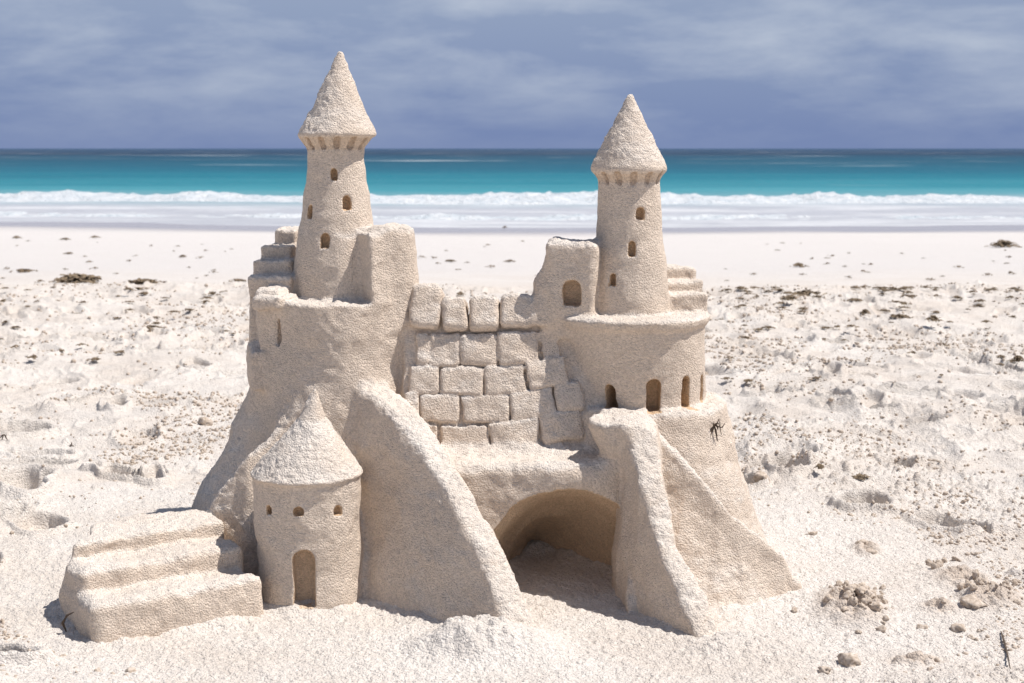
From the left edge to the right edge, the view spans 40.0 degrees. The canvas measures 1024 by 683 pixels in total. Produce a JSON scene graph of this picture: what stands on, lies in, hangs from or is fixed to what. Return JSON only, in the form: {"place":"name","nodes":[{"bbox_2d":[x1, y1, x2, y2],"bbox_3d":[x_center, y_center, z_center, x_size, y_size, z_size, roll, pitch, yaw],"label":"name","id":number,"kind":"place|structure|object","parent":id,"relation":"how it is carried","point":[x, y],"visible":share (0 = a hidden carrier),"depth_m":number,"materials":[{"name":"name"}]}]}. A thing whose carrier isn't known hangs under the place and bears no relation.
{"place":"outdoors","nodes":[
{"label":"outdoors","id":0,"kind":"place"},
{"bbox_2d":[0,222,1023,682],"bbox_3d":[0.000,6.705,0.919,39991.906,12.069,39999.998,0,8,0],"label":"sand beach","id":1,"kind":"structure","parent":0,"point":[588,628],"depth_m":3.67,"materials":[{"name":"beige sand"}]},
{"bbox_2d":[9,268,37,272],"bbox_3d":[-3.494,-0.511,10.056,0.187,0.026,0.197,0,8,0],"label":"seaweed clump","id":2,"kind":"object","parent":1,"relation":"on","point":[24,270],"visible":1,"depth_m":10.02,"materials":[{"name":"plant"}]},
{"bbox_2d":[61,612,73,631],"bbox_3d":[-0.746,0.472,2.361,0.023,0.039,0.013,5,9,34],"label":"twig","id":3,"kind":"object","parent":1,"relation":"on","point":[63,621],"visible":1,"depth_m":2.36,"materials":[{"name":"wood"}]},
{"bbox_2d":[48,273,101,283],"bbox_3d":[-2.745,-0.403,8.883,0.329,0.056,0.351,0,8,0],"label":"seaweed clump","id":4,"kind":"object","parent":1,"relation":"on","point":[76,277],"visible":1,"depth_m":8.84,"materials":[{"name":"brown plant"}]},
{"bbox_2d":[86,357,100,360],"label":"seaweed clump","id":5,"kind":"object","parent":1,"relation":"on","point":[94,358],"visible":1,"depth_m":5.30,"materials":[{"name":"brown plant"}]},
{"bbox_2d":[125,667,136,672],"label":"sand clod","id":6,"kind":"object","parent":1,"relation":"on","point":[130,669],"visible":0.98,"depth_m":2.18,"materials":[{"name":"beige sand"}]},
{"bbox_2d":[128,278,165,284],"bbox_3d":[-2.302,-0.378,8.781,0.295,0.036,0.236,0,8,0],"label":"seaweed clump","id":7,"kind":"object","parent":1,"relation":"on","point":[139,281],"visible":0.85,"depth_m":8.75,"materials":[{"name":"brown plant"}]},
{"bbox_2d":[197,416,212,425],"bbox_3d":[-0.893,0.237,4.092,0.049,0.038,0.038,0,8,0],"label":"sand clod","id":8,"kind":"object","parent":1,"relation":"on","point":[205,421],"visible":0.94,"depth_m":4.08,"materials":[{"name":"beige sand"}]},
{"bbox_2d":[203,291,220,294],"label":"seaweed clump","id":9,"kind":"object","parent":1,"relation":"on","point":[212,293],"visible":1,"depth_m":7.49,"materials":[{"name":"brown plant"}]},
{"bbox_2d":[59,51,801,642],"bbox_3d":[-0.122,-0.039,2.676,1.341,1.026,0.939,0,8,0],"label":"sandcastle","id":10,"kind":"object","parent":1,"relation":"on","point":[401,437],"visible":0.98,"depth_m":2.66},
{"bbox_2d":[710,419,724,441],"bbox_3d":[0.391,0.170,2.692,0.032,0.047,0.014,0,8,0],"label":"dried sprig","id":11,"kind":"object","parent":10,"relation":"attached to","point":[713,428],"visible":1,"depth_m":2.69,"materials":[{"name":"brown plant"}]},
{"bbox_2d":[0,281,1023,681],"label":"sand crumbs","id":12,"kind":"object","parent":1,"relation":"on","point":[188,441],"visible":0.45,"depth_m":4.20,"materials":[{"name":"beige sand"}]},
{"bbox_2d":[750,470,769,481],"bbox_3d":[0.593,0.325,3.363,0.040,0.036,0.051,-1,8,-7],"label":"sand clod","id":13,"kind":"object","parent":1,"relation":"on","point":[758,476],"visible":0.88,"depth_m":3.35,"materials":[{"name":"beige sand"}]},
{"bbox_2d":[780,295,802,300],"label":"seaweed clump","id":14,"kind":"object","parent":1,"relation":"on","point":[789,297],"visible":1,"depth_m":7.16,"materials":[{"name":"brown plant"}]},
{"bbox_2d":[790,263,808,266],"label":"seaweed clump","id":15,"kind":"object","parent":1,"relation":"on","point":[799,264],"visible":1,"depth_m":10.77,"materials":[{"name":"plant"}]},
{"bbox_2d":[784,288,826,295],"bbox_3d":[1.578,-0.269,7.668,0.304,0.031,0.255,-1,8,-8],"label":"seaweed clump","id":16,"kind":"object","parent":1,"relation":"on","point":[803,292],"visible":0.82,"depth_m":7.62,"materials":[{"name":"plant"}]},
{"bbox_2d":[804,531,817,534],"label":"sand clod","id":17,"kind":"object","parent":1,"relation":"on","point":[813,533],"visible":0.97,"depth_m":2.94,"materials":[{"name":"beige sand"}]},
{"bbox_2d":[813,463,823,468],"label":"seaweed clump","id":18,"kind":"object","parent":1,"relation":"on","point":[819,466],"visible":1,"depth_m":3.38,"materials":[{"name":"brown plant"}]},
{"bbox_2d":[818,666,831,673],"bbox_3d":[0.492,0.517,2.211,0.021,0.015,0.025,-6,10,-37],"label":"sand clod","id":19,"kind":"object","parent":1,"relation":"on","point":[824,669],"visible":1,"depth_m":2.21,"materials":[{"name":"beige sand"}]},
{"bbox_2d":[824,594,833,601],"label":"sand clod","id":20,"kind":"object","parent":1,"relation":"on","point":[828,597],"visible":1,"depth_m":2.49,"materials":[{"name":"beige sand"}]},
{"bbox_2d":[835,580,841,585],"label":"sand clod","id":21,"kind":"object","parent":1,"relation":"on","point":[838,582],"visible":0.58,"depth_m":2.62,"materials":[{"name":"beige sand"}]},
{"bbox_2d":[841,606,848,611],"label":"sand clod","id":22,"kind":"object","parent":1,"relation":"on","point":[844,608],"visible":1,"depth_m":2.44,"materials":[{"name":"beige sand"}]},
{"bbox_2d":[843,590,851,598],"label":"sand clod","id":23,"kind":"object","parent":1,"relation":"on","point":[847,594],"visible":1,"depth_m":2.48,"materials":[{"name":"beige sand"}]},
{"bbox_2d":[837,652,860,666],"bbox_3d":[0.536,0.510,2.236,0.032,0.030,0.038,-4,9,-29],"label":"sand clod","id":24,"kind":"object","parent":1,"relation":"on","point":[850,659],"visible":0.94,"depth_m":2.23,"materials":[{"name":"beige sand"}]},
{"bbox_2d":[846,583,855,590],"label":"sand clod","id":25,"kind":"object","parent":1,"relation":"on","point":[848,585],"visible":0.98,"depth_m":2.50,"materials":[{"name":"beige sand"}]},
{"bbox_2d":[847,596,857,605],"bbox_3d":[0.596,0.456,2.461,0.018,0.020,0.021,14,20,-39],"label":"sand clod","id":26,"kind":"object","parent":1,"relation":"on","point":[849,600],"visible":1,"depth_m":2.46,"materials":[{"name":"beige sand"}]},
{"bbox_2d":[851,597,857,604],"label":"sand clod","id":27,"kind":"object","parent":1,"relation":"on","point":[854,600],"visible":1,"depth_m":2.45,"materials":[{"name":"beige sand"}]},
{"bbox_2d":[847,298,861,301],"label":"seaweed clump","id":28,"kind":"object","parent":1,"relation":"on","point":[855,299],"visible":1,"depth_m":7.26,"materials":[{"name":"brown plant"}]},
{"bbox_2d":[856,586,864,593],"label":"sand clod","id":29,"kind":"object","parent":1,"relation":"on","point":[860,589],"visible":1,"depth_m":2.48,"materials":[{"name":"beige sand"}]},
{"bbox_2d":[851,473,869,479],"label":"seaweed clump","id":30,"kind":"object","parent":1,"relation":"on","point":[859,476],"visible":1,"depth_m":3.35,"materials":[{"name":"brown plant"}]},
{"bbox_2d":[855,539,868,544],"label":"sand clod","id":31,"kind":"object","parent":1,"relation":"on","point":[864,541],"visible":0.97,"depth_m":2.86,"materials":[{"name":"beige sand"}]},
{"bbox_2d":[860,598,867,605],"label":"sand clod","id":32,"kind":"object","parent":1,"relation":"on","point":[863,600],"visible":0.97,"depth_m":2.45,"materials":[{"name":"beige sand"}]},
{"bbox_2d":[860,309,870,314],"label":"seaweed clump","id":33,"kind":"object","parent":1,"relation":"on","point":[864,311],"visible":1,"depth_m":6.94,"materials":[{"name":"brown plant"}]},
{"bbox_2d":[861,594,871,599],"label":"sand clod","id":34,"kind":"object","parent":1,"relation":"on","point":[866,596],"visible":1,"depth_m":2.46,"materials":[{"name":"beige sand"}]},
{"bbox_2d":[864,590,870,597],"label":"sand clod","id":35,"kind":"object","parent":1,"relation":"on","point":[867,593],"visible":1,"depth_m":2.47,"materials":[{"name":"beige sand"}]},
{"bbox_2d":[866,548,877,553],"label":"sand clod","id":36,"kind":"object","parent":1,"relation":"on","point":[871,551],"visible":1,"depth_m":2.81,"materials":[{"name":"beige sand"}]},
{"bbox_2d":[868,603,879,610],"bbox_3d":[0.630,0.464,2.446,0.020,0.021,0.016,1,8,6],"label":"sand clod","id":37,"kind":"object","parent":1,"relation":"on","point":[876,607],"visible":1,"depth_m":2.44,"materials":[{"name":"beige sand"}]},
{"bbox_2d":[876,625,886,632],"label":"sand clod","id":38,"kind":"object","parent":1,"relation":"on","point":[882,628],"visible":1,"depth_m":2.37,"materials":[{"name":"beige sand"}]},
{"bbox_2d":[881,615,889,620],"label":"sand clod","id":39,"kind":"object","parent":1,"relation":"on","point":[885,618],"visible":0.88,"depth_m":2.42,"materials":[{"name":"beige sand"}]},
{"bbox_2d":[889,314,912,318],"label":"seaweed clump","id":40,"kind":"object","parent":1,"relation":"on","point":[899,316],"visible":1,"depth_m":6.49,"materials":[{"name":"plant"}]},
{"bbox_2d":[916,624,927,628],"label":"sand clod","id":41,"kind":"object","parent":1,"relation":"on","point":[921,626],"visible":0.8,"depth_m":2.39,"materials":[{"name":"beige sand"}]},
{"bbox_2d":[925,558,930,565],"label":"sand clod","id":42,"kind":"object","parent":1,"relation":"on","point":[928,561],"visible":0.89,"depth_m":2.75,"materials":[{"name":"beige sand"}]},
{"bbox_2d":[925,315,942,321],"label":"seaweed clump","id":43,"kind":"object","parent":1,"relation":"on","point":[933,318],"visible":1,"depth_m":6.30,"materials":[{"name":"brown plant"}]},
{"bbox_2d":[930,562,939,568],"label":"sand clod","id":44,"kind":"object","parent":1,"relation":"on","point":[934,565],"visible":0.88,"depth_m":2.71,"materials":[{"name":"beige sand"}]},
{"bbox_2d":[949,623,965,631],"bbox_3d":[0.754,0.488,2.381,0.029,0.023,0.025,6,10,38],"label":"sand clod","id":45,"kind":"object","parent":1,"relation":"on","point":[956,627],"visible":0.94,"depth_m":2.38,"materials":[{"name":"beige sand"}]},
{"bbox_2d":[956,582,963,589],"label":"sand clod","id":46,"kind":"object","parent":1,"relation":"on","point":[959,586],"visible":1,"depth_m":2.59,"materials":[{"name":"beige sand"}]},
{"bbox_2d":[969,582,977,590],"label":"sand clod","id":47,"kind":"object","parent":1,"relation":"on","point":[973,586],"visible":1,"depth_m":2.54,"materials":[{"name":"beige sand"}]},
{"bbox_2d":[960,594,987,608],"bbox_3d":[0.817,0.467,2.502,0.042,0.028,0.048,-5,9,-33],"label":"sand clod","id":48,"kind":"object","parent":1,"relation":"on","point":[969,601],"visible":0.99,"depth_m":2.49,"materials":[{"name":"beige sand"}]},
{"bbox_2d":[972,569,979,580],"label":"sand clod","id":49,"kind":"object","parent":1,"relation":"on","point":[975,574],"visible":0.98,"depth_m":2.63,"materials":[{"name":"beige sand"}]},
{"bbox_2d":[982,577,988,584],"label":"sand clod","id":50,"kind":"object","parent":1,"relation":"on","point":[985,580],"visible":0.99,"depth_m":2.57,"materials":[{"name":"beige sand"}]},
{"bbox_2d":[987,239,1019,247],"bbox_3d":[5.179,-1.033,14.797,0.364,0.079,0.294,7,11,43],"label":"seaweed clump","id":51,"kind":"object","parent":1,"relation":"on","point":[1003,243],"visible":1,"depth_m":14.75,"materials":[{"name":"brown plant"}]},
{"bbox_2d":[1000,631,1010,668],"bbox_3d":[0.790,0.495,2.244,0.006,0.021,0.245,2,8,16],"label":"twig","id":52,"kind":"object","parent":1,"relation":"on","point":[1004,643],"visible":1,"depth_m":2.28,"materials":[{"name":"wood"}]},
{"bbox_2d":[1013,599,1020,604],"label":"sand clod","id":53,"kind":"object","parent":1,"relation":"on","point":[1017,601],"visible":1,"depth_m":2.49,"materials":[{"name":"beige sand"}]},
{"bbox_2d":[1010,355,1023,361],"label":"seaweed clump","id":54,"kind":"object","parent":1,"relation":"on","point":[1017,358],"visible":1,"depth_m":5.19,"materials":[{"name":"brown plant"}]},
{"bbox_2d":[0,149,1023,227],"bbox_3d":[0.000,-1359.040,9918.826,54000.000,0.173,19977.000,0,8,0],"label":"sea","id":55,"kind":"structure","parent":0,"point":[740,172],"depth_m":61.03,"materials":[{"name":"liquid"}]},
{"bbox_2d":[0,190,1023,204],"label":"breaking wave","id":56,"kind":"object","parent":55,"relation":"on","point":[547,198],"visible":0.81,"depth_m":36.88,"materials":[{"name":"liquid"}]},
{"bbox_2d":[0,211,1023,220],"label":"wash foam","id":57,"kind":"object","parent":55,"relation":"on","point":[443,216],"visible":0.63,"depth_m":28.89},
{"bbox_2d":[0,0,1023,148],"label":"sky","id":58,"kind":"structure","parent":0,"point":[75,74],"materials":[{"name":"blue"}]}
]}

